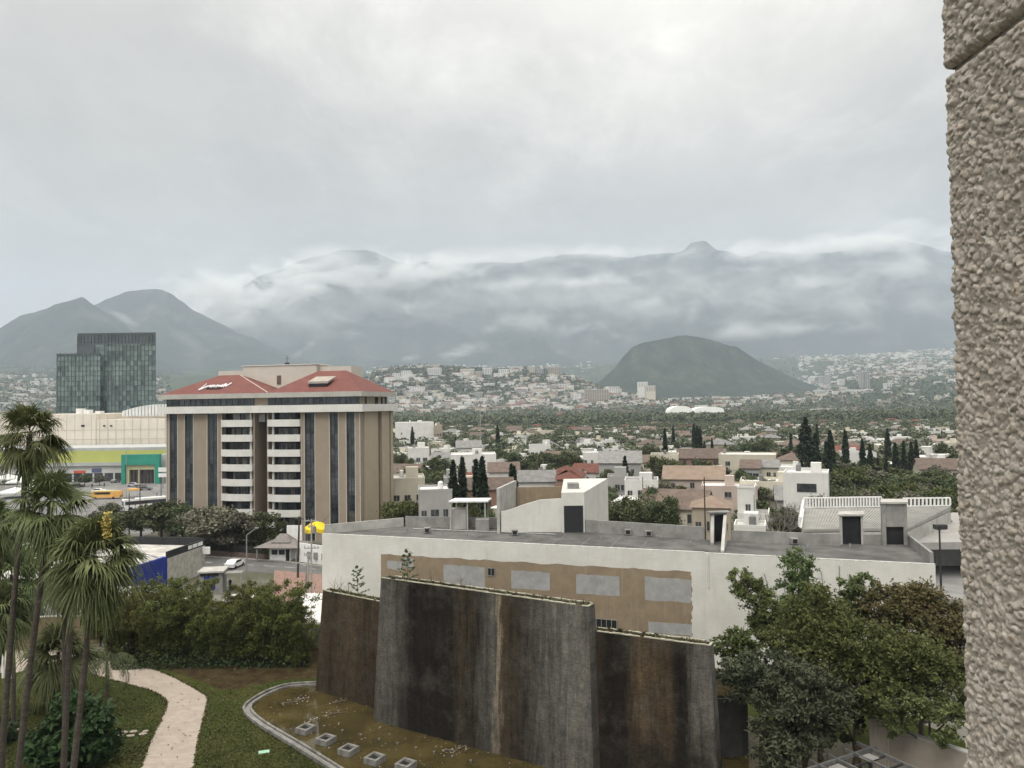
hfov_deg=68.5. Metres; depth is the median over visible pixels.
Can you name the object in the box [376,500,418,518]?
broadleaf tree
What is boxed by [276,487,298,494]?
sliding door
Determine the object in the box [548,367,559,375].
apartment block
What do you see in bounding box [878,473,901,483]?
garden tree
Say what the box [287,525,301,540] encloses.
white panel wall
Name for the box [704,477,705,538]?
mast
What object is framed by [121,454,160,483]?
entrance portal
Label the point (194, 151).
sky
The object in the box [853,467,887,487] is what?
broadleaf tree
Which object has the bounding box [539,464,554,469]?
house
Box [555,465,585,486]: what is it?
house
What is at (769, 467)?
house
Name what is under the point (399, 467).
house
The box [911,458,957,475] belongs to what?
house
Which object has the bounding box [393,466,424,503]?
house
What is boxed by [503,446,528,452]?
house
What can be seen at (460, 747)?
fallen branch
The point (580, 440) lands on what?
house
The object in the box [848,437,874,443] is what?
house
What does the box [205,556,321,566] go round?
kerb
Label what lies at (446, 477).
house
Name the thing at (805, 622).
tree
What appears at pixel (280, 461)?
sliding door
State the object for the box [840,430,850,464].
cypress tree
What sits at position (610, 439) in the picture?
house
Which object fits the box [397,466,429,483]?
broadleaf tree
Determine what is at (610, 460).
house
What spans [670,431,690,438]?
house
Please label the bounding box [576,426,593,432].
house
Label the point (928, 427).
house
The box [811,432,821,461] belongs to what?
cypress tree
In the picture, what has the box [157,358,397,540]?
hotel
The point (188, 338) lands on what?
mountain
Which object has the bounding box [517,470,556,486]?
house
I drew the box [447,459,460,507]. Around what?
cypress tree
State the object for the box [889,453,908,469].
garden tree
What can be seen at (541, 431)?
house
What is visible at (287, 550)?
door
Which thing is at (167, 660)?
undergrowth
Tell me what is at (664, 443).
cypress tree
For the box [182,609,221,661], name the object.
bamboo clump
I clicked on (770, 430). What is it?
house
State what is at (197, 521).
street tree
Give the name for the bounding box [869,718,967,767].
boundary wall
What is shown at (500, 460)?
house
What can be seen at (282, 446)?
sliding door
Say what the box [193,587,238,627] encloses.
bamboo clump
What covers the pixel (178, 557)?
blue building
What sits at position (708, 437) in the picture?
house
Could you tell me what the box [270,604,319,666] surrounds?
bamboo clump
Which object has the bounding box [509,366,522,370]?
apartment block
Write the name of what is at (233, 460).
sliding door
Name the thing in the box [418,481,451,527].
house
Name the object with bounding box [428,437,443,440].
house
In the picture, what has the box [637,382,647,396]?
office building
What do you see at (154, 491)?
parking ground
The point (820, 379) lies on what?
apartment tower
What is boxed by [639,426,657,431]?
house
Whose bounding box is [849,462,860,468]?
garden tree
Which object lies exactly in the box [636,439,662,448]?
house
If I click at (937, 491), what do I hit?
broadleaf tree
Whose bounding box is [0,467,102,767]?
fan palm
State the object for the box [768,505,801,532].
garden tree
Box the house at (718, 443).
[706,439,734,447]
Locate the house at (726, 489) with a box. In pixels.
[701,475,757,512]
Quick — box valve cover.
[258,750,268,754]
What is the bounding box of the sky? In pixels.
[0,0,954,327]
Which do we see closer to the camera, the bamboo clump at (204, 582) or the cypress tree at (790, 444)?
the bamboo clump at (204, 582)
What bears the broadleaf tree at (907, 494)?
on the ground at (188, 378)
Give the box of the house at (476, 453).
[451,448,495,476]
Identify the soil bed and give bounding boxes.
[117,648,318,689]
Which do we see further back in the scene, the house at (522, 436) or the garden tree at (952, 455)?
the house at (522, 436)
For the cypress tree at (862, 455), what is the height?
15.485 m
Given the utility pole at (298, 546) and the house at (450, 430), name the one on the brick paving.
the utility pole at (298, 546)
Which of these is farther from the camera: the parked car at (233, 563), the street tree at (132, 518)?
the street tree at (132, 518)
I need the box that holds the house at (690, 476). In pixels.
[662,465,725,489]
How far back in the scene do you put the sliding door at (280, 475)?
162.00 m
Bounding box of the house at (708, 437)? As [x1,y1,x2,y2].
[690,436,714,442]
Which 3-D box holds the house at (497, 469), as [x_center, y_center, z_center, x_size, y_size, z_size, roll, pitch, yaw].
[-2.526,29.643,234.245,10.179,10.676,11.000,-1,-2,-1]
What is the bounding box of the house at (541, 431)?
[534,428,554,434]
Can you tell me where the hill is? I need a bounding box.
[597,335,817,398]
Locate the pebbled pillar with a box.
[941,0,1023,767]
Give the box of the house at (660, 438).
[651,432,670,440]
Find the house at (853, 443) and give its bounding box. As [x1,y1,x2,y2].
[840,441,865,447]
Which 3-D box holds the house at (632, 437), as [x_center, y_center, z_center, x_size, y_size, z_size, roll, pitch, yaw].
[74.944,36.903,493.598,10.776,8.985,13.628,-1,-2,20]
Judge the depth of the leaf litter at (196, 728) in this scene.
65.32 m
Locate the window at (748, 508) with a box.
[746,504,750,510]
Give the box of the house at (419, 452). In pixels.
[408,442,428,463]
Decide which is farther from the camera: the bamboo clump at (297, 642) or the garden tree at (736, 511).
the garden tree at (736, 511)
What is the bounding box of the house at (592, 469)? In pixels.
[572,463,598,478]
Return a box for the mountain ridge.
[312,331,582,367]
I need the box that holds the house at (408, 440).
[399,438,415,443]
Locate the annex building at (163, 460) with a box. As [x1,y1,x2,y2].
[161,454,165,482]
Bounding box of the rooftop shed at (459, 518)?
[449,498,491,530]
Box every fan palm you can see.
[0,398,75,767]
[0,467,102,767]
[0,495,25,592]
[0,541,54,726]
[0,573,38,669]
[10,620,105,714]
[22,553,99,767]
[29,514,103,767]
[32,508,158,767]
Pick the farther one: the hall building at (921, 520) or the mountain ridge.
the mountain ridge
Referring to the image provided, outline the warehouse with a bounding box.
[839,389,872,394]
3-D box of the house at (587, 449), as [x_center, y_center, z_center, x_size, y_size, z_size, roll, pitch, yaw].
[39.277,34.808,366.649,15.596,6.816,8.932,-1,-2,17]
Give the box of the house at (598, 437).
[589,435,606,441]
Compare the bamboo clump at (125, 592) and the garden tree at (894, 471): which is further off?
the garden tree at (894, 471)
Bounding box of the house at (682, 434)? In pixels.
[678,433,691,437]
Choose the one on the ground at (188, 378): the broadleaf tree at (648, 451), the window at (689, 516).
the broadleaf tree at (648, 451)
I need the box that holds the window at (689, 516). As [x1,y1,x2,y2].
[687,514,691,523]
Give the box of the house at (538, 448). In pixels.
[529,440,550,454]
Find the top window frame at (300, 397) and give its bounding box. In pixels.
[166,397,358,406]
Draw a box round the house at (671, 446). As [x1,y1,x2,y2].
[660,445,676,451]
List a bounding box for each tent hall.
[665,406,692,413]
[692,407,723,413]
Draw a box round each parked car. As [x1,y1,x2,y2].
[72,483,83,486]
[126,482,139,486]
[139,486,152,490]
[224,559,244,568]
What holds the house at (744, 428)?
on the ground at (188, 378)
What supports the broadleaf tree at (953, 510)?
on the ground at (188, 378)
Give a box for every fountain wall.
[316,587,379,707]
[373,575,599,767]
[596,626,721,767]
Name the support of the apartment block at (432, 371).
on the ground at (188, 378)
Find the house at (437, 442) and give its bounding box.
[427,441,446,446]
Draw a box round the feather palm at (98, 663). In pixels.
[78,649,137,715]
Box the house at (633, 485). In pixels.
[624,472,657,495]
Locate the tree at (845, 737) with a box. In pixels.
[828,691,871,764]
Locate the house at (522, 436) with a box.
[514,435,530,442]
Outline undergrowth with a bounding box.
[110,642,310,669]
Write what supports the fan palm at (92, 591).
on the lawn at (863, 738)
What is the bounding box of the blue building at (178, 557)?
[1,535,209,615]
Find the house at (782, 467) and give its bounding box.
[779,461,810,470]
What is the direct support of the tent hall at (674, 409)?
on the ground at (188, 378)
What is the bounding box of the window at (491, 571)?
[488,568,494,575]
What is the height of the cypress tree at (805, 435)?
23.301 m
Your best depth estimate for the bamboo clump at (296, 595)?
82.14 m
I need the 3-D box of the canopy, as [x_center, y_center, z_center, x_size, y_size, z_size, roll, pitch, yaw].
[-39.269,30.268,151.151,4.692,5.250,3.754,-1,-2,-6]
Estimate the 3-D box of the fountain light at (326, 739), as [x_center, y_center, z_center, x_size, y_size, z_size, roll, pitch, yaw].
[-15.502,29.676,62.630,1.240,0.500,1.240,-2,-2,30]
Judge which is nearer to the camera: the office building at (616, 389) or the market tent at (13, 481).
the market tent at (13, 481)
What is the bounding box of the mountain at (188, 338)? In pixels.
[94,289,311,369]
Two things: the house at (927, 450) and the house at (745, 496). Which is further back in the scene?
the house at (927, 450)
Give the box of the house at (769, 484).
[740,471,782,508]
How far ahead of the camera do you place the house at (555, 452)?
305.33 m
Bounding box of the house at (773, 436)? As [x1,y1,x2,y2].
[760,434,780,439]
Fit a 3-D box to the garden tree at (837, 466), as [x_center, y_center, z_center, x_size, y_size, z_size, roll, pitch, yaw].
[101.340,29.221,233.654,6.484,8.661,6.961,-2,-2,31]
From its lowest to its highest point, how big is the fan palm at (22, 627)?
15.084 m
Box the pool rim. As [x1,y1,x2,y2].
[243,681,343,767]
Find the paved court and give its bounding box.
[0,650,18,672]
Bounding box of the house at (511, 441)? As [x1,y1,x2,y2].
[508,439,526,444]
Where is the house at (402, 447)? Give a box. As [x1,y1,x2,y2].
[393,443,408,450]
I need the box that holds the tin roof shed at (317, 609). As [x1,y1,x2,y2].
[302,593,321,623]
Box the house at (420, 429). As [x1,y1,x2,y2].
[395,420,433,439]
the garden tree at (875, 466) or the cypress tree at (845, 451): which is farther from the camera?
the cypress tree at (845, 451)
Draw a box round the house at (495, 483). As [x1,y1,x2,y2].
[466,477,513,506]
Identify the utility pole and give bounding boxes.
[124,494,134,535]
[294,516,303,577]
[304,518,318,592]
[304,553,310,592]
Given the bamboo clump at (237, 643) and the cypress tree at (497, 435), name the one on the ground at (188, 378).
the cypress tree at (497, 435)
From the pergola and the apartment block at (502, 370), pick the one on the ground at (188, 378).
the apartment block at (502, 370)
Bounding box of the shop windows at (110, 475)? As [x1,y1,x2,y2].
[1,473,120,482]
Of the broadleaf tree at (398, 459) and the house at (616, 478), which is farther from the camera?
the broadleaf tree at (398, 459)
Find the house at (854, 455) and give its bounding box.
[839,448,876,463]
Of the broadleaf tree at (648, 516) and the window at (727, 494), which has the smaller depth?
the broadleaf tree at (648, 516)
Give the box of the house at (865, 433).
[847,429,866,434]
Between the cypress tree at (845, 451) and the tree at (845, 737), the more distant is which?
the cypress tree at (845, 451)
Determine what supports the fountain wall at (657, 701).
in the water
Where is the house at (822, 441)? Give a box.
[820,436,838,445]
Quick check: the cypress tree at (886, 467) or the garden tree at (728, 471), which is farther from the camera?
the garden tree at (728, 471)
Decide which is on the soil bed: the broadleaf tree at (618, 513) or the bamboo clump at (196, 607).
the bamboo clump at (196, 607)
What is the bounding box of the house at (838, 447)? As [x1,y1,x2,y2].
[828,445,859,449]
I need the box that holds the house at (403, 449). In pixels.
[393,448,406,452]
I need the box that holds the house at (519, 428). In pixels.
[506,426,523,430]
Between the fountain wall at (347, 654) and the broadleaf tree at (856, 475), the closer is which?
the fountain wall at (347, 654)
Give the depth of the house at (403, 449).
366.47 m
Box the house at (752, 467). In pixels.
[739,459,760,476]
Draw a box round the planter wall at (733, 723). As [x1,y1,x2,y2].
[716,670,748,756]
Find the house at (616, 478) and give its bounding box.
[607,467,627,495]
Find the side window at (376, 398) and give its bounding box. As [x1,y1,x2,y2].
[365,397,386,403]
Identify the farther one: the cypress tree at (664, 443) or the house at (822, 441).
the house at (822, 441)
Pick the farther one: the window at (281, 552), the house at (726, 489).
the house at (726, 489)
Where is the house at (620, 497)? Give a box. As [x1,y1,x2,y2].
[612,495,637,505]
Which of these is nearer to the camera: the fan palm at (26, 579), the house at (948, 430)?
the fan palm at (26, 579)
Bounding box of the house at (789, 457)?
[775,451,803,463]
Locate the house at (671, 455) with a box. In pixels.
[650,450,678,478]
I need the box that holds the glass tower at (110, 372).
[56,332,155,413]
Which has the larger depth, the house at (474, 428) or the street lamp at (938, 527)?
the house at (474, 428)
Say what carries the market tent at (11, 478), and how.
on the parking ground at (154, 491)
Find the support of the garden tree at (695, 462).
on the ground at (188, 378)
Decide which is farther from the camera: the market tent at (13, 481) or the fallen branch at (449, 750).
the market tent at (13, 481)
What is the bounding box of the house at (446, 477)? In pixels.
[444,469,457,483]
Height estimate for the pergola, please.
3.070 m
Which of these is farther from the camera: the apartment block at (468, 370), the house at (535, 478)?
the apartment block at (468, 370)
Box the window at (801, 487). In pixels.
[797,483,816,491]
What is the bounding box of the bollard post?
[2,655,4,677]
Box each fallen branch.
[319,708,347,716]
[440,744,468,753]
[441,746,466,753]
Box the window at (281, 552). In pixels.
[279,550,284,554]
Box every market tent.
[0,474,21,479]
[0,487,29,494]
[5,477,21,483]
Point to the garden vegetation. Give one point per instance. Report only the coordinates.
(858, 424)
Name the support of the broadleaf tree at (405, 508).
on the ground at (188, 378)
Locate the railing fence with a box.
[205,543,266,558]
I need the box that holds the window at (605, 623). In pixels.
[596,618,616,628]
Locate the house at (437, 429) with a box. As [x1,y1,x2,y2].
[434,422,441,437]
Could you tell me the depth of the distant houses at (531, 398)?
2476.59 m
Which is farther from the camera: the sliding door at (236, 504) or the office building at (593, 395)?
the office building at (593, 395)
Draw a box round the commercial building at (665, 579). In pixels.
[322,499,938,687]
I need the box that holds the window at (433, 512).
[431,510,438,516]
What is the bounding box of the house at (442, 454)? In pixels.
[429,452,451,459]
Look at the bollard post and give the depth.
79.22 m
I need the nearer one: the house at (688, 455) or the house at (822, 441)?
the house at (688, 455)
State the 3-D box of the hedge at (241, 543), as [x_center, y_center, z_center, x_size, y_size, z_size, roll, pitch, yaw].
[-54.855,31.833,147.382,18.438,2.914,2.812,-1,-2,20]
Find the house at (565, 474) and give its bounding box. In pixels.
[555,470,582,486]
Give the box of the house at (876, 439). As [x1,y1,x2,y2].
[869,436,892,442]
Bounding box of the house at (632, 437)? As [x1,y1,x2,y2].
[621,433,635,440]
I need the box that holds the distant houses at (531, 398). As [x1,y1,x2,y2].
[0,348,955,429]
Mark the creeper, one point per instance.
(923, 708)
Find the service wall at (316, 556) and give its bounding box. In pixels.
[299,543,321,564]
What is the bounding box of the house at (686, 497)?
[640,488,712,525]
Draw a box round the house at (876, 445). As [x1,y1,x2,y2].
[874,443,901,456]
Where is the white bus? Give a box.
[122,496,165,509]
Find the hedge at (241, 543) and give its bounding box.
[205,539,269,554]
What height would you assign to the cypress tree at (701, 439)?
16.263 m
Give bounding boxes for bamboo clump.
[77,591,128,646]
[94,598,144,655]
[111,581,167,651]
[116,573,160,618]
[126,606,171,658]
[138,572,190,614]
[138,594,191,657]
[157,577,219,656]
[166,572,218,616]
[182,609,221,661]
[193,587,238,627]
[195,598,246,661]
[219,603,257,661]
[227,576,281,616]
[229,583,292,662]
[246,578,321,664]
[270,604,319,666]
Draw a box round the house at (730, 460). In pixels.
[719,449,775,474]
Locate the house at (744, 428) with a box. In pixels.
[739,427,755,430]
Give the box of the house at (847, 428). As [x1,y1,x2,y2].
[831,427,849,433]
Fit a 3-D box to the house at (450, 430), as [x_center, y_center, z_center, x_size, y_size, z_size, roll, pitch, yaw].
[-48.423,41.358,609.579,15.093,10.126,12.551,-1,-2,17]
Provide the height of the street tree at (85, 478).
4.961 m
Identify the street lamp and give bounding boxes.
[126,449,127,483]
[246,527,258,578]
[297,562,306,591]
[933,524,947,598]
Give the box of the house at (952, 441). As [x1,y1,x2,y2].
[943,438,956,448]
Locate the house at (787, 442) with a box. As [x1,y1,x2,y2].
[778,440,808,447]
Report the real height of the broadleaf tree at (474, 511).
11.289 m
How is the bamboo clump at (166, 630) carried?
on the soil bed
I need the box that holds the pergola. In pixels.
[791,741,916,767]
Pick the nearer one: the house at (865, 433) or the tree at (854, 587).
the tree at (854, 587)
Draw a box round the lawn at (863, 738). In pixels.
[0,651,965,767]
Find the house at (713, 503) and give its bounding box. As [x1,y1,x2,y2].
[689,495,732,539]
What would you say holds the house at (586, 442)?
on the ground at (188, 378)
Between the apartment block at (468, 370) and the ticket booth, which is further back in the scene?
the apartment block at (468, 370)
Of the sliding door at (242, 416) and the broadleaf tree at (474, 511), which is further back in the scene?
the sliding door at (242, 416)
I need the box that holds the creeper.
[866,682,965,749]
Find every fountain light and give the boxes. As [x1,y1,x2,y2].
[295,722,315,735]
[315,733,336,746]
[337,743,359,757]
[363,751,385,766]
[394,757,416,767]
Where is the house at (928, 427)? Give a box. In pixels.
[923,426,940,429]
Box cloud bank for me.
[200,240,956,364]
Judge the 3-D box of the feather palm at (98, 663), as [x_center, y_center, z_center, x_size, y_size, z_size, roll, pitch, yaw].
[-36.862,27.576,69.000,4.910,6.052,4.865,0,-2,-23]
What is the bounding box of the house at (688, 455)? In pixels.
[676,448,726,465]
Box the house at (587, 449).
[580,448,594,451]
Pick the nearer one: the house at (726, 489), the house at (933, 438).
the house at (726, 489)
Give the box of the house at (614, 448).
[604,446,627,450]
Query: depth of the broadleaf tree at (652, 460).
266.75 m
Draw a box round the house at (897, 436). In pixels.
[890,434,910,438]
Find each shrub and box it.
[0,718,19,743]
[15,688,137,767]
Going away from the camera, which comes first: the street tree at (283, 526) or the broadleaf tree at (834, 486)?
the street tree at (283, 526)
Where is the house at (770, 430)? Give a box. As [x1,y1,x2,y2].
[763,428,777,433]
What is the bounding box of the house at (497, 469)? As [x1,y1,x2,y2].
[487,462,519,476]
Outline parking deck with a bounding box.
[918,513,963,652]
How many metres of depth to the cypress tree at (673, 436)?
418.89 m
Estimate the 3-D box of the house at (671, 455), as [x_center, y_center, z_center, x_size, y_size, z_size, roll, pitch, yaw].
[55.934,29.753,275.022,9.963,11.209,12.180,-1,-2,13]
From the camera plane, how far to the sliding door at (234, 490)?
164.67 m
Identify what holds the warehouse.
on the ground at (188, 378)
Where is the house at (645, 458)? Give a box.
[641,455,650,471]
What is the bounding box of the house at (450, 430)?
[442,429,463,434]
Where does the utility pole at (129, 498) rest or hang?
on the parking ground at (154, 491)
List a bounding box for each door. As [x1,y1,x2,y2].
[230,443,249,449]
[230,457,249,463]
[231,487,247,493]
[232,428,249,434]
[232,501,249,508]
[233,472,249,478]
[240,414,245,419]
[276,428,298,434]
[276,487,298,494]
[277,375,280,383]
[277,413,294,419]
[277,458,298,464]
[277,472,295,479]
[277,502,295,509]
[278,517,297,524]
[279,443,295,449]
[286,549,288,560]
[564,506,582,531]
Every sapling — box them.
[348,564,369,593]
[397,548,419,579]
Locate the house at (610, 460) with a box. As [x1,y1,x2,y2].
[597,451,642,475]
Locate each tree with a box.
[76,474,92,485]
[83,509,103,517]
[93,475,107,484]
[97,501,124,514]
[100,509,132,535]
[114,504,150,536]
[135,498,186,536]
[163,501,194,536]
[167,503,250,549]
[177,515,208,535]
[204,511,266,551]
[230,510,282,542]
[271,521,289,537]
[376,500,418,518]
[390,496,418,525]
[393,451,419,463]
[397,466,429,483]
[410,427,414,444]
[423,456,451,471]
[424,469,458,483]
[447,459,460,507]
[451,496,483,516]
[457,455,468,503]
[470,458,478,505]
[475,455,489,516]
[481,506,496,528]
[486,447,511,456]
[495,425,499,447]
[502,451,525,467]
[508,463,513,476]
[513,465,518,486]
[516,459,539,469]
[526,452,540,462]
[527,454,537,462]
[536,460,547,465]
[537,451,558,462]
[543,462,556,469]
[552,449,575,465]
[567,454,584,466]
[596,468,613,477]
[608,486,618,495]
[608,493,618,499]
[608,498,617,515]
[608,499,637,521]
[613,495,643,522]
[622,455,629,475]
[631,485,660,500]
[632,499,668,523]
[642,445,660,454]
[646,454,681,471]
[650,463,664,478]
[650,494,684,524]
[658,480,672,488]
[662,428,667,451]
[671,427,675,444]
[674,484,687,488]
[691,423,696,447]
[691,457,708,465]
[696,425,700,447]
[699,427,702,447]
[709,624,763,757]
[715,646,793,734]
[725,467,732,474]
[725,566,792,649]
[732,509,737,520]
[733,469,748,478]
[736,474,758,481]
[739,442,756,451]
[744,657,864,767]
[751,437,774,451]
[756,498,772,514]
[756,579,874,759]
[758,487,774,502]
[759,501,799,531]
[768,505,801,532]
[770,544,830,649]
[776,448,788,457]
[788,433,792,450]
[794,417,816,466]
[808,493,829,506]
[809,616,966,725]
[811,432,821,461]
[815,424,819,443]
[822,440,826,468]
[824,430,836,471]
[826,493,844,506]
[828,571,878,734]
[828,691,871,764]
[829,464,842,475]
[829,472,858,491]
[829,480,845,492]
[829,487,867,501]
[830,466,872,489]
[835,494,874,507]
[836,461,849,472]
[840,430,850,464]
[844,487,885,497]
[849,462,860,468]
[851,575,965,734]
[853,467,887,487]
[858,438,866,466]
[859,482,908,505]
[862,461,884,470]
[863,473,905,488]
[867,444,873,465]
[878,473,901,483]
[883,428,891,456]
[884,456,888,472]
[884,475,934,486]
[885,488,928,505]
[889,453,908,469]
[889,468,903,475]
[891,442,899,469]
[894,480,925,492]
[899,469,913,477]
[900,440,906,470]
[904,469,947,483]
[908,441,914,473]
[914,439,919,457]
[914,489,933,506]
[916,483,929,491]
[919,486,957,506]
[922,464,950,474]
[926,504,957,512]
[927,475,951,486]
[928,483,938,489]
[930,484,956,492]
[933,442,951,453]
[934,474,957,490]
[943,494,957,507]
[945,453,954,457]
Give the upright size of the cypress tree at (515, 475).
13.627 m
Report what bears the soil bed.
on the lawn at (863, 738)
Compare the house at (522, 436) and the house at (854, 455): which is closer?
the house at (854, 455)
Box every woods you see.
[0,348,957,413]
[384,380,956,425]
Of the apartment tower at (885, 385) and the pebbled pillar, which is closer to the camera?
the pebbled pillar
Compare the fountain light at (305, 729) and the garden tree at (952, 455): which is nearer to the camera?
the fountain light at (305, 729)
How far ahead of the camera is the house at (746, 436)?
452.87 m
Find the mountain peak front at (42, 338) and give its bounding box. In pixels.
[0,297,186,375]
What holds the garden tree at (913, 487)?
on the ground at (188, 378)
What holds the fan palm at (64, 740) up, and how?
on the lawn at (863, 738)
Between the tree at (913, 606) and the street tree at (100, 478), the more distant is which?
the street tree at (100, 478)
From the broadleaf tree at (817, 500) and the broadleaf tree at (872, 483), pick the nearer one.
the broadleaf tree at (817, 500)
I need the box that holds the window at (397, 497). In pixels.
[394,495,399,501]
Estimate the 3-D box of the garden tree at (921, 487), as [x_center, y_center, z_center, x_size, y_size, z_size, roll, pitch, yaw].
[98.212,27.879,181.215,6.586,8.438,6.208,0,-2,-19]
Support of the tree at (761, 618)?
on the lawn at (863, 738)
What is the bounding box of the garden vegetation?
[393,417,957,458]
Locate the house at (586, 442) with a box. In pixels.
[577,439,604,448]
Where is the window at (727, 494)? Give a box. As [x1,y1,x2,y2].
[725,492,730,497]
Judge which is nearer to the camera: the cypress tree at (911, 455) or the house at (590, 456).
the cypress tree at (911, 455)
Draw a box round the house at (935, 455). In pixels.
[929,453,950,457]
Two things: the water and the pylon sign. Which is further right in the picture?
the water
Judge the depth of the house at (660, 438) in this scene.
487.43 m
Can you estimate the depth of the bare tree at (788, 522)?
138.62 m
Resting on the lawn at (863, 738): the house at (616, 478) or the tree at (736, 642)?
the tree at (736, 642)
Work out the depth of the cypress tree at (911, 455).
261.07 m
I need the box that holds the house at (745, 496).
[737,483,769,530]
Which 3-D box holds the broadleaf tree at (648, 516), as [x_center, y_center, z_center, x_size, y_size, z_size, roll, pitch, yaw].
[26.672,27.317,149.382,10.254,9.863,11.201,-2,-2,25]
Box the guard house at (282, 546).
[254,533,308,561]
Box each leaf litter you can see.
[95,668,310,762]
[263,711,509,766]
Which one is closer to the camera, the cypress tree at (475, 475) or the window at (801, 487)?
the cypress tree at (475, 475)
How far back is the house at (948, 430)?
519.02 m
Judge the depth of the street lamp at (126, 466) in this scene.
285.94 m
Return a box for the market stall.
[126,488,140,496]
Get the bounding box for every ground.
[0,348,967,740]
[0,481,165,536]
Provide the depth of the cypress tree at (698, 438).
370.89 m
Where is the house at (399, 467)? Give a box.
[393,463,428,472]
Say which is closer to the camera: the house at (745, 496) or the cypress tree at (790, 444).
the house at (745, 496)
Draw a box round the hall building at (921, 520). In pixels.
[798,496,950,565]
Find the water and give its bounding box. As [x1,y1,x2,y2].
[252,686,889,767]
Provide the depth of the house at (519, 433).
551.86 m
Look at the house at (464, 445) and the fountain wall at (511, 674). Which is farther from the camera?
the house at (464, 445)
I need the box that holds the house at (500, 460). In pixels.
[496,458,510,461]
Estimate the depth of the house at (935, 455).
297.06 m
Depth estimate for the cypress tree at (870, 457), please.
255.01 m
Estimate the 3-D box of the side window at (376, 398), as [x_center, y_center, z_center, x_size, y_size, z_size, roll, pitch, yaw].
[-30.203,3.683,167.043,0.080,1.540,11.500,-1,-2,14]
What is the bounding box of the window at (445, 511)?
[443,509,447,516]
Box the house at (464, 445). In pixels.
[455,440,481,451]
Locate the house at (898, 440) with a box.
[892,439,918,447]
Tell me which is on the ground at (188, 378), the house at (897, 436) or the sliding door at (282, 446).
the house at (897, 436)
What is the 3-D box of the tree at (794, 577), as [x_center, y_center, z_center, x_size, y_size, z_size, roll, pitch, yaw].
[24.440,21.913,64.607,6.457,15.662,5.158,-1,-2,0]
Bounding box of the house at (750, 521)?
[734,511,765,530]
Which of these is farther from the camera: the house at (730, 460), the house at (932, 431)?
the house at (932, 431)
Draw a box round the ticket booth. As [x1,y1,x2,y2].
[197,566,244,592]
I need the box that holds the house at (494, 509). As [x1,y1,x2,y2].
[490,505,496,516]
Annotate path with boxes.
[19,649,206,767]
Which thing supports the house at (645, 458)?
on the ground at (188, 378)
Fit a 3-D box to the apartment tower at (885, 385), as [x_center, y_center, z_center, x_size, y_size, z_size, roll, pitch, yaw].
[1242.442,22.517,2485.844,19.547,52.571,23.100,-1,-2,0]
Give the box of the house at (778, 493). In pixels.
[773,485,783,510]
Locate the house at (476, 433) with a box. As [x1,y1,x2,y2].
[469,432,486,436]
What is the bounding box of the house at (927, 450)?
[919,446,933,457]
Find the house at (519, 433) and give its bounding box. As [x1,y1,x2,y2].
[511,431,533,435]
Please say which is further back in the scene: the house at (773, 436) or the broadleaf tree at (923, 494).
the house at (773, 436)
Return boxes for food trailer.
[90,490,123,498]
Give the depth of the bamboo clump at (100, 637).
89.25 m
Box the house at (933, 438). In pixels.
[923,435,949,442]
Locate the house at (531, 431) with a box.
[521,429,539,433]
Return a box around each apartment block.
[401,370,410,375]
[409,386,424,392]
[427,368,441,374]
[460,369,473,374]
[475,371,481,376]
[482,368,491,374]
[498,369,508,372]
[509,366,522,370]
[527,366,534,372]
[536,369,542,373]
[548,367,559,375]
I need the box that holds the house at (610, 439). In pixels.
[601,437,619,443]
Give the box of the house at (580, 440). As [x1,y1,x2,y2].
[570,438,595,445]
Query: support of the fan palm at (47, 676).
on the lawn at (863, 738)
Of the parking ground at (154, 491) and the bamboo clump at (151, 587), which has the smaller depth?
the bamboo clump at (151, 587)
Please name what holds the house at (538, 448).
on the ground at (188, 378)
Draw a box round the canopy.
[305,521,324,543]
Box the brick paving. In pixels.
[273,570,321,600]
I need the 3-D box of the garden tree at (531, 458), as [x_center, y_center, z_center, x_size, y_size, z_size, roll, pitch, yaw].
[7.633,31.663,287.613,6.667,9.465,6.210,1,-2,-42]
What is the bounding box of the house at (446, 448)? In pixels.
[431,445,456,453]
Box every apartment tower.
[818,376,823,383]
[824,374,829,384]
[837,379,844,385]
[858,371,863,388]
[864,371,869,387]
[883,383,891,389]
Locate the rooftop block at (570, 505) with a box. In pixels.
[497,478,608,532]
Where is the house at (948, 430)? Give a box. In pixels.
[939,428,954,433]
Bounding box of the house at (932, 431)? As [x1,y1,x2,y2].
[919,429,940,437]
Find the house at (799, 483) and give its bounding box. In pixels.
[783,462,829,523]
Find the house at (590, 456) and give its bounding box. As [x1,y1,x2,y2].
[582,449,597,462]
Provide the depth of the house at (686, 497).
153.41 m
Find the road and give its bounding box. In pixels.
[205,557,321,573]
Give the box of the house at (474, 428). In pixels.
[468,427,486,430]
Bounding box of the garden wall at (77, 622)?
[6,614,99,649]
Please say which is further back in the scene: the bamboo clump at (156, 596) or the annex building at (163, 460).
the annex building at (163, 460)
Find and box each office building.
[556,384,566,388]
[563,392,583,395]
[584,389,608,402]
[608,386,619,393]
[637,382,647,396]
[645,386,655,399]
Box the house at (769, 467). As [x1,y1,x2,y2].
[760,459,780,476]
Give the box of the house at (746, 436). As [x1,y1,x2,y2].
[737,434,755,441]
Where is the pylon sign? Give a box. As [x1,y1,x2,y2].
[158,467,165,488]
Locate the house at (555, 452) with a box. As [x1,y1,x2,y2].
[542,451,576,461]

